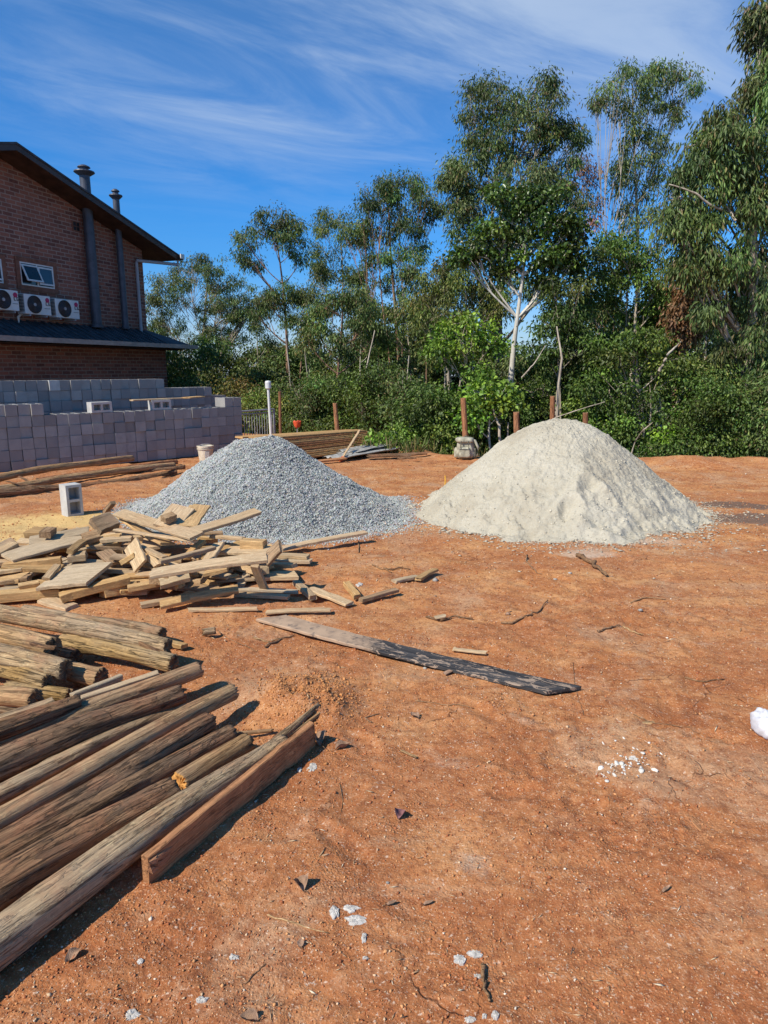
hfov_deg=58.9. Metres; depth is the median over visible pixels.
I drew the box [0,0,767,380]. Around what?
sky
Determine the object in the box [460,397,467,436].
wooden post
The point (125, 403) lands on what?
concrete block
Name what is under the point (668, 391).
shrubby tree
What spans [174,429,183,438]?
concrete block
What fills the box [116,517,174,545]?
scrap board
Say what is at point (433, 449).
grass tuft
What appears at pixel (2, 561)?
scrap board
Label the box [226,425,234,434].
concrete block
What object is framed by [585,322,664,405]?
shrubby tree
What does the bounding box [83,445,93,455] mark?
concrete block
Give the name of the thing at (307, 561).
scrap board
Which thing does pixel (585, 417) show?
wooden post
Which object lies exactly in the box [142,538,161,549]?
scrap board
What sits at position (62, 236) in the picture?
brick house
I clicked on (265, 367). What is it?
shrubby tree
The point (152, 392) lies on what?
concrete block
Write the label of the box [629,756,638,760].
cement crust
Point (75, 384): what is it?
concrete block
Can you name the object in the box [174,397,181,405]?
concrete block
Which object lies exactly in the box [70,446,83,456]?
concrete block
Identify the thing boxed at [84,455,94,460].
concrete block
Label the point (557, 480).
sand pile
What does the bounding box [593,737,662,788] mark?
cement crumbs
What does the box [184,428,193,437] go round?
concrete block
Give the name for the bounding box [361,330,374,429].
bare stem
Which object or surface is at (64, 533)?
scrap board
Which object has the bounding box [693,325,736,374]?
shrubby tree
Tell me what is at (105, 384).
concrete block
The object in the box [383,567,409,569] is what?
twig
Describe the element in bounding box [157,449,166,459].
concrete block
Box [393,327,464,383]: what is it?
shrubby tree
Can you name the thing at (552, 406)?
wooden post
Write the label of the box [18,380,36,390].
concrete block
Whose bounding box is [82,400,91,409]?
concrete block
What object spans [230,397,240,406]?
concrete block
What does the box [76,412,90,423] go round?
concrete block
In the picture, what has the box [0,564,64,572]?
scrap board
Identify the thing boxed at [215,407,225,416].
concrete block
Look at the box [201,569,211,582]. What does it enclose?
scrap board
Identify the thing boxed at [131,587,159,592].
scrap board
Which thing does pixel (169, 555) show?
scrap board
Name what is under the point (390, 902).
dry leaf
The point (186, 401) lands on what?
concrete block
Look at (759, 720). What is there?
white sack
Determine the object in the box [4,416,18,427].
concrete block
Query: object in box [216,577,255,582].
scrap board
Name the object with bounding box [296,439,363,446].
stacked board
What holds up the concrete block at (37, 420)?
on the concrete block at (38, 431)
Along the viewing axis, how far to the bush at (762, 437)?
13.88 m
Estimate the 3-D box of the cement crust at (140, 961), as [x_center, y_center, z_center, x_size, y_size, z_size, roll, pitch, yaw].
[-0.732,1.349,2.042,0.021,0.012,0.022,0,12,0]
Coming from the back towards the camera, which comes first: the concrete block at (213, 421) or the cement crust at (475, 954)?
the concrete block at (213, 421)
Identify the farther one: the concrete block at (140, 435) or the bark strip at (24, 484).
the concrete block at (140, 435)
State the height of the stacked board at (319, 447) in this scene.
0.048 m
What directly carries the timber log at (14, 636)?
on the ground
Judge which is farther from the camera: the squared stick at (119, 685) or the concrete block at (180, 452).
the concrete block at (180, 452)
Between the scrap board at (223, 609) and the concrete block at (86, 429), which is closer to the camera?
the scrap board at (223, 609)
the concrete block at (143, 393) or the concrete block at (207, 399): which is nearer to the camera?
the concrete block at (143, 393)
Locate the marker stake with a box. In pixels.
[293,420,300,431]
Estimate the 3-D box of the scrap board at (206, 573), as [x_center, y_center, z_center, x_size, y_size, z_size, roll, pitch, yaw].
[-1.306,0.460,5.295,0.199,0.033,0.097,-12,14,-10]
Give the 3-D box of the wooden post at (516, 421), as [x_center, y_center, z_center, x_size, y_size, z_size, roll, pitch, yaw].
[2.739,-1.397,14.009,0.128,1.339,0.135,-2,12,8]
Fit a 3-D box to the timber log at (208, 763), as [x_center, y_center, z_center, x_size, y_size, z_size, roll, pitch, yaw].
[-0.741,1.097,2.983,0.094,0.109,0.424,8,14,32]
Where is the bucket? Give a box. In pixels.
[197,443,213,460]
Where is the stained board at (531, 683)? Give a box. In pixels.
[256,615,581,694]
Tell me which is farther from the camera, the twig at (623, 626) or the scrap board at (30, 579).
the scrap board at (30, 579)
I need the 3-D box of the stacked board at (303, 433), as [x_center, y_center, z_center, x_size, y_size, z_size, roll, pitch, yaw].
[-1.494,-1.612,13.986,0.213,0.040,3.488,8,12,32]
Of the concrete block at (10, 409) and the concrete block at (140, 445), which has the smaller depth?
the concrete block at (10, 409)
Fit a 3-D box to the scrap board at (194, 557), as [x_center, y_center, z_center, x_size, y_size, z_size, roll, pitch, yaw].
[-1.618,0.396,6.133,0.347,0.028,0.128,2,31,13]
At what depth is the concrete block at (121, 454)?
12.76 m
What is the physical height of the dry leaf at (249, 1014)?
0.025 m
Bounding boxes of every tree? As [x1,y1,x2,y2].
[144,251,258,382]
[149,325,246,430]
[165,350,195,384]
[166,350,219,388]
[190,330,280,432]
[199,288,237,365]
[229,199,317,403]
[230,343,305,433]
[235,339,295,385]
[247,290,283,371]
[263,334,336,411]
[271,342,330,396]
[280,280,316,384]
[286,309,329,372]
[288,278,399,378]
[301,205,363,367]
[301,350,351,417]
[305,257,336,350]
[324,318,423,396]
[326,164,450,426]
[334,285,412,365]
[335,257,373,316]
[345,297,385,374]
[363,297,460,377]
[392,257,428,380]
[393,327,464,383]
[396,290,433,382]
[404,246,516,389]
[404,329,493,395]
[416,280,465,368]
[416,306,515,398]
[430,61,600,423]
[439,176,600,387]
[451,332,534,392]
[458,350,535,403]
[516,266,611,418]
[518,351,544,398]
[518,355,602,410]
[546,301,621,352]
[559,226,687,413]
[561,285,607,357]
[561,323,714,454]
[564,148,617,275]
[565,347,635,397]
[579,52,714,444]
[585,263,634,331]
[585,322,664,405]
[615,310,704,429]
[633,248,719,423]
[638,354,686,408]
[644,0,767,437]
[654,274,724,417]
[656,338,736,417]
[682,243,726,369]
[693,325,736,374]
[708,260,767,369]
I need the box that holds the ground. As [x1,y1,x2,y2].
[0,381,767,1023]
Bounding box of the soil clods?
[213,646,430,771]
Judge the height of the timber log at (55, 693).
0.084 m
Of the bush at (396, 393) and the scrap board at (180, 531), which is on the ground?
the bush at (396, 393)
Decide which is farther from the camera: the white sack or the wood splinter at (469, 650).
the wood splinter at (469, 650)
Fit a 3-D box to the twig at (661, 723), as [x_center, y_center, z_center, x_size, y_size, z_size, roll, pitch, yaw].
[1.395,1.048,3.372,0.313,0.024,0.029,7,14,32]
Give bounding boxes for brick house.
[0,142,197,387]
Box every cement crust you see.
[126,1009,140,1020]
[137,958,143,963]
[196,996,208,1002]
[229,953,238,959]
[307,763,316,771]
[329,905,338,919]
[343,904,360,913]
[344,915,366,925]
[361,933,366,943]
[454,954,465,965]
[464,1016,475,1023]
[466,950,482,957]
[491,1010,498,1020]
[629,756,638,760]
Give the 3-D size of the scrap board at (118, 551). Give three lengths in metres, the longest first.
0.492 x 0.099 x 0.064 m
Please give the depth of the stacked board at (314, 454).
13.40 m
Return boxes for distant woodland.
[242,405,669,449]
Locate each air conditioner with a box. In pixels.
[0,289,19,312]
[17,294,50,317]
[49,298,79,320]
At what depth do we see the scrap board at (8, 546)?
5.74 m
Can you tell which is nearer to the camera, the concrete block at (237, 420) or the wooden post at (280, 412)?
the concrete block at (237, 420)
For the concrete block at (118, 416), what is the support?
on the concrete block at (119, 427)
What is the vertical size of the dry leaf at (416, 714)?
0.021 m
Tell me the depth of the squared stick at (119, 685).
3.50 m
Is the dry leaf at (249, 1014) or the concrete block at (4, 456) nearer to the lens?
the dry leaf at (249, 1014)
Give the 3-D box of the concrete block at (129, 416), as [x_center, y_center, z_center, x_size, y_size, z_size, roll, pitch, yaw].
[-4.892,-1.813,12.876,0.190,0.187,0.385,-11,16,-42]
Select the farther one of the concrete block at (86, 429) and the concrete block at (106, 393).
the concrete block at (106, 393)
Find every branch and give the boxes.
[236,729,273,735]
[271,702,319,739]
[288,711,320,737]
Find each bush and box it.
[196,370,263,432]
[237,374,283,433]
[255,373,313,433]
[272,367,335,432]
[293,367,340,429]
[310,371,379,430]
[337,357,408,434]
[360,364,436,448]
[360,426,410,452]
[371,412,432,451]
[386,375,461,448]
[417,415,461,454]
[429,377,485,448]
[452,393,519,455]
[493,387,543,437]
[520,370,567,423]
[548,372,625,423]
[575,401,656,448]
[619,426,694,457]
[640,419,684,454]
[646,400,744,457]
[663,350,744,405]
[667,370,767,457]
[723,369,767,456]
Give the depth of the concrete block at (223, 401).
14.24 m
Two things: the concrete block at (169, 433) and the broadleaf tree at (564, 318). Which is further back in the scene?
the broadleaf tree at (564, 318)
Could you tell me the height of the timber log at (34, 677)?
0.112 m
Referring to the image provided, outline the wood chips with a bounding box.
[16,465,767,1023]
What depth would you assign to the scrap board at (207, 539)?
6.81 m
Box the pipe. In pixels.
[265,381,271,433]
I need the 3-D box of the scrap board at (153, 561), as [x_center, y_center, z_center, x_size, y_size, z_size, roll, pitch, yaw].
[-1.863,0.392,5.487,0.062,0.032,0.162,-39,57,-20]
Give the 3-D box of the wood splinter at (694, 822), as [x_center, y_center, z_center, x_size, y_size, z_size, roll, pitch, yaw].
[1.218,1.217,2.671,0.038,0.010,0.186,-3,12,-15]
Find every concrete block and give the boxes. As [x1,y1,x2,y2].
[0,392,3,402]
[0,404,17,415]
[0,405,4,416]
[0,416,6,427]
[0,428,6,439]
[0,439,8,450]
[0,450,9,461]
[0,462,10,471]
[1,381,13,391]
[3,391,15,401]
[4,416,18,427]
[6,427,20,438]
[8,439,21,450]
[8,450,22,461]
[10,461,24,470]
[12,380,25,390]
[12,391,27,401]
[14,403,30,415]
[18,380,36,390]
[18,415,31,426]
[20,427,32,437]
[20,438,33,449]
[22,449,35,460]
[24,460,35,467]
[27,391,37,401]
[27,403,43,414]
[30,415,44,426]
[31,426,44,437]
[33,437,45,448]
[35,380,47,390]
[35,448,47,459]
[35,459,48,465]
[37,391,48,400]
[37,401,49,411]
[44,414,56,425]
[44,425,57,436]
[45,436,58,447]
[47,380,59,390]
[47,447,59,458]
[48,458,59,464]
[49,391,60,400]
[49,401,61,410]
[51,413,68,424]
[56,425,69,435]
[58,390,70,400]
[58,436,69,446]
[59,446,70,457]
[59,482,83,516]
[60,380,69,389]
[60,457,71,462]
[61,400,71,410]
[63,413,79,424]
[69,380,80,389]
[69,424,80,435]
[69,435,82,445]
[70,390,81,399]
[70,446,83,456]
[71,400,81,409]
[72,456,83,461]
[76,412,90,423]
[80,380,90,389]
[80,424,92,434]
[81,390,91,399]
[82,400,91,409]
[82,434,92,444]
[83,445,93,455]
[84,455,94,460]
[85,412,101,423]
[86,401,112,412]
[90,380,100,389]
[92,390,101,399]
[92,423,103,433]
[92,434,103,444]
[94,444,105,454]
[94,455,104,458]
[97,379,110,388]
[100,389,110,398]
[102,412,113,422]
[103,379,120,388]
[103,423,113,433]
[104,433,114,443]
[105,443,115,453]
[105,454,116,463]
[110,389,120,398]
[111,399,121,408]
[113,411,123,422]
[114,422,125,432]
[114,432,125,442]
[116,443,126,452]
[116,453,127,463]
[118,379,128,388]
[120,411,134,421]
[121,389,130,398]
[121,398,129,407]
[125,422,134,431]
[125,432,135,441]
[126,442,136,451]
[127,452,136,461]
[128,379,137,388]
[128,410,144,421]
[129,398,139,407]
[130,389,138,397]
[134,421,145,431]
[135,431,145,441]
[136,441,145,451]
[137,451,147,461]
[138,379,147,388]
[139,388,147,397]
[139,410,154,420]
[140,398,148,406]
[145,388,156,397]
[145,421,154,430]
[145,430,155,440]
[146,440,156,450]
[147,379,155,387]
[147,450,157,460]
[148,400,170,409]
[153,410,163,419]
[154,420,164,429]
[155,379,163,387]
[155,430,165,439]
[156,388,165,396]
[156,440,165,449]
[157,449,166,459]
[163,409,173,419]
[165,388,172,396]
[165,397,173,405]
[165,419,173,429]
[165,429,174,438]
[166,439,174,448]
[166,449,175,458]
[169,387,180,396]
[171,409,183,418]
[173,387,189,396]
[173,408,191,418]
[173,419,183,428]
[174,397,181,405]
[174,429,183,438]
[175,438,184,447]
[175,448,184,457]
[182,396,189,404]
[183,418,191,427]
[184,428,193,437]
[184,438,193,447]
[185,447,193,456]
[186,387,195,395]
[187,408,200,417]
[189,396,197,404]
[192,418,200,427]
[194,427,201,436]
[194,437,202,446]
[194,447,198,455]
[195,407,208,417]
[196,387,203,395]
[197,397,204,404]
[201,417,209,426]
[201,427,209,436]
[202,407,217,416]
[203,436,210,444]
[204,387,211,395]
[204,396,211,403]
[209,417,217,426]
[209,426,218,435]
[210,435,218,444]
[211,395,218,403]
[213,445,218,452]
[215,397,232,406]
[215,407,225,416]
[216,406,233,415]
[218,416,225,425]
[218,426,226,434]
[218,435,226,443]
[225,416,233,425]
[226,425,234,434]
[226,434,234,443]
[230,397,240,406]
[233,406,241,415]
[234,416,241,424]
[234,425,241,433]
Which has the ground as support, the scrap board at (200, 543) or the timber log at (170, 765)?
the timber log at (170, 765)
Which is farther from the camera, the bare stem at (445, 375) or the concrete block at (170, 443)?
the bare stem at (445, 375)
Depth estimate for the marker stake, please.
16.47 m
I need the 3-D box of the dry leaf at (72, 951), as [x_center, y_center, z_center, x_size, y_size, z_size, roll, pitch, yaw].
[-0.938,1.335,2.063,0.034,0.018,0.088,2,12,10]
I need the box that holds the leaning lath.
[339,430,360,461]
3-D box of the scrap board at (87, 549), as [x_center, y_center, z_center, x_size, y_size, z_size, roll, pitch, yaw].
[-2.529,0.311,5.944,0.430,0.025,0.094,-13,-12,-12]
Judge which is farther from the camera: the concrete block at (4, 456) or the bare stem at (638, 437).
the bare stem at (638, 437)
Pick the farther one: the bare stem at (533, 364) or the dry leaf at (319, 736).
the bare stem at (533, 364)
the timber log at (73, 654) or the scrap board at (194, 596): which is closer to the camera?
the timber log at (73, 654)
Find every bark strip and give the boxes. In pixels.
[4,481,46,487]
[52,476,96,479]
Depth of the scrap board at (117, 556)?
5.56 m
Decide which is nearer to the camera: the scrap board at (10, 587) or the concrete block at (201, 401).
the scrap board at (10, 587)
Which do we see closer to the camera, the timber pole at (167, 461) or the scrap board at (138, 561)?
the scrap board at (138, 561)
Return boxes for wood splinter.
[147,847,171,873]
[400,749,417,757]
[434,614,445,618]
[443,670,452,674]
[452,647,486,653]
[691,816,712,834]
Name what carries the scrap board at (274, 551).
on the scrap board at (259, 577)
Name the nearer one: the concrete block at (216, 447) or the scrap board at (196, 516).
the scrap board at (196, 516)
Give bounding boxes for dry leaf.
[65,941,81,962]
[240,1008,265,1020]
[294,874,308,893]
[297,938,303,949]
[315,729,325,748]
[331,740,349,750]
[383,900,396,906]
[395,808,405,819]
[411,712,420,717]
[419,900,432,905]
[660,885,669,893]
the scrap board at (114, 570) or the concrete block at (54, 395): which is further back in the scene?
the concrete block at (54, 395)
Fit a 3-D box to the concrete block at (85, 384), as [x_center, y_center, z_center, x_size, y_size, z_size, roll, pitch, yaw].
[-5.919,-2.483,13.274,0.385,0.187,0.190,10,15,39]
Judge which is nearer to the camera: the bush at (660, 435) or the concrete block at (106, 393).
the concrete block at (106, 393)
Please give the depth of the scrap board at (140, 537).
6.37 m
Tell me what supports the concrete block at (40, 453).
on the concrete block at (40, 462)
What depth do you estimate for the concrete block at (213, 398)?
15.38 m
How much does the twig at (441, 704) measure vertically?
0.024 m
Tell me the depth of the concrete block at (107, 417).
12.48 m
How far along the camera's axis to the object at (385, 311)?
25.82 m
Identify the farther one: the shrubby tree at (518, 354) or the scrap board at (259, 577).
the shrubby tree at (518, 354)
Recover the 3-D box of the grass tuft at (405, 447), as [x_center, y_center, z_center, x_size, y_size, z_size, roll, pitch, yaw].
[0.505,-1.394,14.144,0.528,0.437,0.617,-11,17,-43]
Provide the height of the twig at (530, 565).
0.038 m
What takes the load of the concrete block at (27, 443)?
on the concrete block at (28, 454)
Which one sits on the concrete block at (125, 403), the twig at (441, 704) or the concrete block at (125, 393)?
the concrete block at (125, 393)
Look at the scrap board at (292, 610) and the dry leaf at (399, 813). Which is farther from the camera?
the scrap board at (292, 610)
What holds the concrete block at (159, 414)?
on the concrete block at (159, 424)
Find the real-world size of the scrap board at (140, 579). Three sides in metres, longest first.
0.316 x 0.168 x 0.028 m
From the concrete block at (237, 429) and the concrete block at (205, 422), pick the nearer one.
the concrete block at (205, 422)
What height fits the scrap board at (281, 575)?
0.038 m
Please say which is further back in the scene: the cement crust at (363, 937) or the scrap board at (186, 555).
the scrap board at (186, 555)
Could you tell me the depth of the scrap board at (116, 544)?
5.95 m
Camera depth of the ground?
2.84 m
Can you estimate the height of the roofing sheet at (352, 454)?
0.099 m
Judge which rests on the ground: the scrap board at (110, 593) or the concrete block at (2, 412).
the scrap board at (110, 593)
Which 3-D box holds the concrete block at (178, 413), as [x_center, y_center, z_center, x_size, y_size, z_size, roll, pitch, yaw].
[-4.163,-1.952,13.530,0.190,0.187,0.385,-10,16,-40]
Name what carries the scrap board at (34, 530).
on the scrap board
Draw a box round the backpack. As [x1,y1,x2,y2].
[454,435,478,458]
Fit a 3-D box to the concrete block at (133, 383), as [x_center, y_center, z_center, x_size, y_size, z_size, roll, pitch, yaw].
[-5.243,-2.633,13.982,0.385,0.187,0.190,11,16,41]
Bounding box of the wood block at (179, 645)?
[172,640,187,648]
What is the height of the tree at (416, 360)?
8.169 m
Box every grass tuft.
[361,435,387,453]
[377,433,400,453]
[393,436,419,452]
[403,434,429,451]
[426,440,444,453]
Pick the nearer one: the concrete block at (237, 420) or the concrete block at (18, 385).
the concrete block at (18, 385)
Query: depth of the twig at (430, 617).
4.87 m
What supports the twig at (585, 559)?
on the ground
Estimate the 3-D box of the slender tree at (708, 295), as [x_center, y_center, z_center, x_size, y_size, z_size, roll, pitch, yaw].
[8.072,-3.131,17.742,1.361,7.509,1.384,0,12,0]
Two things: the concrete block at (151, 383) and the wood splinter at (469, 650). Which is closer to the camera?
the wood splinter at (469, 650)
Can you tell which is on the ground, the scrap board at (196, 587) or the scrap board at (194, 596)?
the scrap board at (196, 587)
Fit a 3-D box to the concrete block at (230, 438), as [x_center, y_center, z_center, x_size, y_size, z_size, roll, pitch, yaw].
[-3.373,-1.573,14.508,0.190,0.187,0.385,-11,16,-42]
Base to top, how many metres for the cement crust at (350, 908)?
0.013 m
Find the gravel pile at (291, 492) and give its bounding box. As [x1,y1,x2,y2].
[73,434,433,555]
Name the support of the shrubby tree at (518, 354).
on the ground
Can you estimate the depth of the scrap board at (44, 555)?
6.01 m
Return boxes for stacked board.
[235,429,351,438]
[248,429,359,437]
[254,430,366,437]
[283,431,367,439]
[288,433,368,441]
[290,435,366,443]
[294,436,370,444]
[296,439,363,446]
[298,440,366,448]
[302,442,362,449]
[304,444,365,451]
[307,446,355,453]
[308,450,340,455]
[311,452,339,457]
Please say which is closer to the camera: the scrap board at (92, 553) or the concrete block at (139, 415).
the scrap board at (92, 553)
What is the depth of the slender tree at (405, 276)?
23.81 m
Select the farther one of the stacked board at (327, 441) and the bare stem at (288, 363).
the bare stem at (288, 363)
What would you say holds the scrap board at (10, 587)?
on the scrap board at (30, 579)
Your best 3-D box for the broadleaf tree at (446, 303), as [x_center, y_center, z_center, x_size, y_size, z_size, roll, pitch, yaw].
[2.189,-3.446,19.647,3.322,8.075,2.474,0,12,0]
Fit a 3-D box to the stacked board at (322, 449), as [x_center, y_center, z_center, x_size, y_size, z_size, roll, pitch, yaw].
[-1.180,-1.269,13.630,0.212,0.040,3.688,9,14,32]
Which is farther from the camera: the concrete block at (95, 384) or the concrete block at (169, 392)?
the concrete block at (169, 392)
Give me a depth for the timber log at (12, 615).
4.11 m
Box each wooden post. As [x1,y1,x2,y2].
[278,391,281,432]
[333,403,338,429]
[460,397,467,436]
[513,412,519,432]
[550,396,554,418]
[583,412,587,423]
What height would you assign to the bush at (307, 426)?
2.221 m
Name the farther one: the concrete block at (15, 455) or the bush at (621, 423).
the bush at (621, 423)
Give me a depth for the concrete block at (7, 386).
12.19 m
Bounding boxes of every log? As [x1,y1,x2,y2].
[0,604,172,652]
[0,624,62,655]
[0,643,73,679]
[0,661,203,745]
[0,665,52,687]
[0,684,186,781]
[0,684,238,829]
[0,685,43,707]
[0,695,83,741]
[0,703,186,805]
[0,706,17,713]
[0,712,216,843]
[0,724,237,860]
[0,734,287,970]
[0,777,180,911]
[0,941,38,972]
[3,681,73,700]
[21,605,167,637]
[58,646,82,662]
[59,633,178,671]
[66,661,108,685]
[171,733,255,789]
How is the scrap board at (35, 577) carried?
on the ground
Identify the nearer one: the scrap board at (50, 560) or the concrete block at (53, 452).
the scrap board at (50, 560)
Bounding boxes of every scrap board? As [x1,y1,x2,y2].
[0,537,15,546]
[0,542,18,556]
[0,557,46,565]
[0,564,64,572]
[0,567,21,573]
[0,572,29,583]
[0,574,32,584]
[0,575,43,586]
[0,584,17,589]
[0,587,62,603]
[1,536,81,562]
[2,556,62,564]
[3,578,31,586]
[16,538,28,544]
[18,579,39,589]
[23,526,67,537]
[29,526,89,544]
[29,556,66,575]
[31,550,58,557]
[35,562,112,590]
[37,597,78,611]
[38,579,73,590]
[39,526,56,537]
[42,564,60,580]
[59,574,129,602]
[60,547,97,556]
[63,559,103,565]
[66,539,86,554]
[67,551,87,562]
[78,543,106,551]
[81,529,100,544]
[86,534,121,551]
[89,512,119,535]
[90,544,127,550]
[92,575,110,582]
[96,543,129,553]
[96,549,119,565]
[99,535,133,542]
[99,580,148,597]
[101,533,126,535]
[103,501,115,512]
[104,567,146,574]
[108,567,150,576]
[109,554,126,559]
[112,509,203,540]
[113,528,197,542]
[113,591,149,596]
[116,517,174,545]
[116,564,130,567]
[119,553,134,564]
[120,589,133,594]
[124,537,146,572]
[125,553,170,563]
[126,572,198,578]
[127,532,176,542]
[127,581,159,591]
[130,578,148,581]
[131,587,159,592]
[135,571,150,576]
[139,595,179,608]
[141,544,168,558]
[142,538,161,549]
[142,559,168,569]
[146,554,160,567]
[149,552,267,579]
[149,572,199,584]
[153,503,194,526]
[158,546,215,563]
[158,551,196,561]
[158,573,190,588]
[159,584,238,609]
[160,511,176,523]
[165,583,220,591]
[175,583,184,589]
[176,573,237,595]
[179,504,210,526]
[183,539,205,559]
[186,579,201,583]
[188,606,257,611]
[189,589,234,598]
[190,508,260,532]
[190,554,200,559]
[197,536,217,543]
[198,541,239,559]
[198,576,219,585]
[199,571,231,579]
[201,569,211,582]
[202,530,222,535]
[202,541,224,559]
[203,567,228,576]
[209,534,245,540]
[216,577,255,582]
[219,546,270,554]
[231,571,298,580]
[232,565,262,574]
[234,592,289,599]
[237,572,251,586]
[238,587,298,593]
[240,538,266,548]
[250,564,268,589]
[259,563,268,574]
[265,607,330,614]
[266,540,282,566]
[272,562,297,567]
[274,558,312,563]
[278,553,309,559]
[282,530,367,550]
[292,580,316,599]
[309,587,353,606]
[343,581,360,599]
[358,588,398,602]
[391,575,417,583]
[415,568,438,580]
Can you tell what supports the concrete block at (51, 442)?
on the concrete block at (53, 452)
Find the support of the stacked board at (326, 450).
on the stacked board at (314, 454)
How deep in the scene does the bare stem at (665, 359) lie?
14.53 m
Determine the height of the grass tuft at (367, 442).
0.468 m
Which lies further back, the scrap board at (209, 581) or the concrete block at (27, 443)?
the concrete block at (27, 443)
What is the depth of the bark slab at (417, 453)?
13.64 m
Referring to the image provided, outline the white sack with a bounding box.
[750,707,767,739]
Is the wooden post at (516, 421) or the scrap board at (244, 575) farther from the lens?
the wooden post at (516, 421)
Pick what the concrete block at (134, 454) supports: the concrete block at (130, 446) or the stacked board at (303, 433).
the concrete block at (130, 446)
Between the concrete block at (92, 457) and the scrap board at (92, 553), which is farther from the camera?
the concrete block at (92, 457)
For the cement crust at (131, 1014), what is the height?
0.014 m
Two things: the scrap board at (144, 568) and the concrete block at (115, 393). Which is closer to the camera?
the scrap board at (144, 568)
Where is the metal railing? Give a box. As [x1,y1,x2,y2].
[241,408,275,434]
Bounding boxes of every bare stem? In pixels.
[285,334,291,409]
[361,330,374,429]
[444,337,445,391]
[490,394,500,441]
[521,345,545,377]
[555,326,562,416]
[555,402,603,417]
[631,422,652,453]
[658,341,680,371]
[669,184,749,217]
[721,192,736,221]
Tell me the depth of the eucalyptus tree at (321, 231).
29.12 m
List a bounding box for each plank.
[129,398,186,400]
[141,721,315,884]
[181,396,204,397]
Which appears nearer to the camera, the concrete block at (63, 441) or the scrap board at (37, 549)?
the scrap board at (37, 549)
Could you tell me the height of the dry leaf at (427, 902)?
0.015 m
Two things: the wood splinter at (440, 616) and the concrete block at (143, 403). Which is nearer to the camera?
the wood splinter at (440, 616)
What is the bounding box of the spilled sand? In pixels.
[387,497,767,578]
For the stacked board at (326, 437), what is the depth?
13.82 m
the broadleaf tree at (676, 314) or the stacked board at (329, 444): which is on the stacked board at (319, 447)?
the stacked board at (329, 444)
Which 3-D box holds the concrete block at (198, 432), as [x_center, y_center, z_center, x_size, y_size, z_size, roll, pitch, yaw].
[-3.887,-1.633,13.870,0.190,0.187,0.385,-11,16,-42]
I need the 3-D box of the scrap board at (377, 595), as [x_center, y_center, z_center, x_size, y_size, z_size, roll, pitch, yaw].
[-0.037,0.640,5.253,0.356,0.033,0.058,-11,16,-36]
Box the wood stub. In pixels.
[201,627,215,635]
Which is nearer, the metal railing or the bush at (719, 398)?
the bush at (719, 398)
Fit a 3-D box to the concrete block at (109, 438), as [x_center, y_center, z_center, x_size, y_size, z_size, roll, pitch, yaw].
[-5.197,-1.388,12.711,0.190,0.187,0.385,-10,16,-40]
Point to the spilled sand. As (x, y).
(586, 542)
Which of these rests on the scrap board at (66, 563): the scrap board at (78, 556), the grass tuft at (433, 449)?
the scrap board at (78, 556)
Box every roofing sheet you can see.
[322,447,399,457]
[340,443,391,452]
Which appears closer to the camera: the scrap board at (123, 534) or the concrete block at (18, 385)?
the scrap board at (123, 534)
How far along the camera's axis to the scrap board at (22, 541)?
6.69 m
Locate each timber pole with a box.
[0,455,134,481]
[0,462,175,487]
[0,469,177,497]
[36,459,177,478]
[126,465,184,473]
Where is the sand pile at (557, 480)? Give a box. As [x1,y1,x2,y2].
[415,418,731,554]
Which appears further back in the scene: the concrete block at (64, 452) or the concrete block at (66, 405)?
the concrete block at (66, 405)
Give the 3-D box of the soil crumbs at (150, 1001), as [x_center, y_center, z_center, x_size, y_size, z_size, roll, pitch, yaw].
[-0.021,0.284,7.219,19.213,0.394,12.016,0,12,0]
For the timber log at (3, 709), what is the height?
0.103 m
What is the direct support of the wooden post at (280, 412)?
on the ground
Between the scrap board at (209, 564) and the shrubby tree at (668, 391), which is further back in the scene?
the shrubby tree at (668, 391)
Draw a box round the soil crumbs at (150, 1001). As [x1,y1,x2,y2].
[0,455,767,1023]
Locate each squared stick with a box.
[70,674,122,696]
[81,670,159,700]
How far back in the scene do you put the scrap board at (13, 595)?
5.16 m
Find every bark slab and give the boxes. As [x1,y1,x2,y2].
[0,697,54,717]
[29,642,54,649]
[138,641,164,651]
[318,457,346,461]
[367,453,410,457]
[397,457,416,458]
[409,452,428,455]
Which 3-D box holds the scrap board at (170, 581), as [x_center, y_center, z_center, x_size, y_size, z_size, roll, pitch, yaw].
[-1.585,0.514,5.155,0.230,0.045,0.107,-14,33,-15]
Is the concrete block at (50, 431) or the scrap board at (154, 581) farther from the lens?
the concrete block at (50, 431)
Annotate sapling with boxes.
[445,371,542,449]
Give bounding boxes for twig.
[217,630,256,651]
[245,963,265,983]
[253,637,279,641]
[264,635,293,647]
[267,914,328,932]
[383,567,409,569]
[415,700,473,708]
[425,615,472,620]
[480,962,490,1001]
[501,600,547,623]
[525,554,541,573]
[576,553,607,575]
[597,624,620,631]
[622,625,642,634]
[630,597,665,602]
[633,714,699,733]
[684,677,724,681]
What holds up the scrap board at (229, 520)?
on the scrap board at (180, 531)
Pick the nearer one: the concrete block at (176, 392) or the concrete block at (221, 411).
the concrete block at (221, 411)
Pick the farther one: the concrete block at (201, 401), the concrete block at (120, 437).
the concrete block at (201, 401)
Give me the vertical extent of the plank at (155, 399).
0.029 m
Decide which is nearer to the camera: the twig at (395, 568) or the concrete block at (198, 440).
the twig at (395, 568)

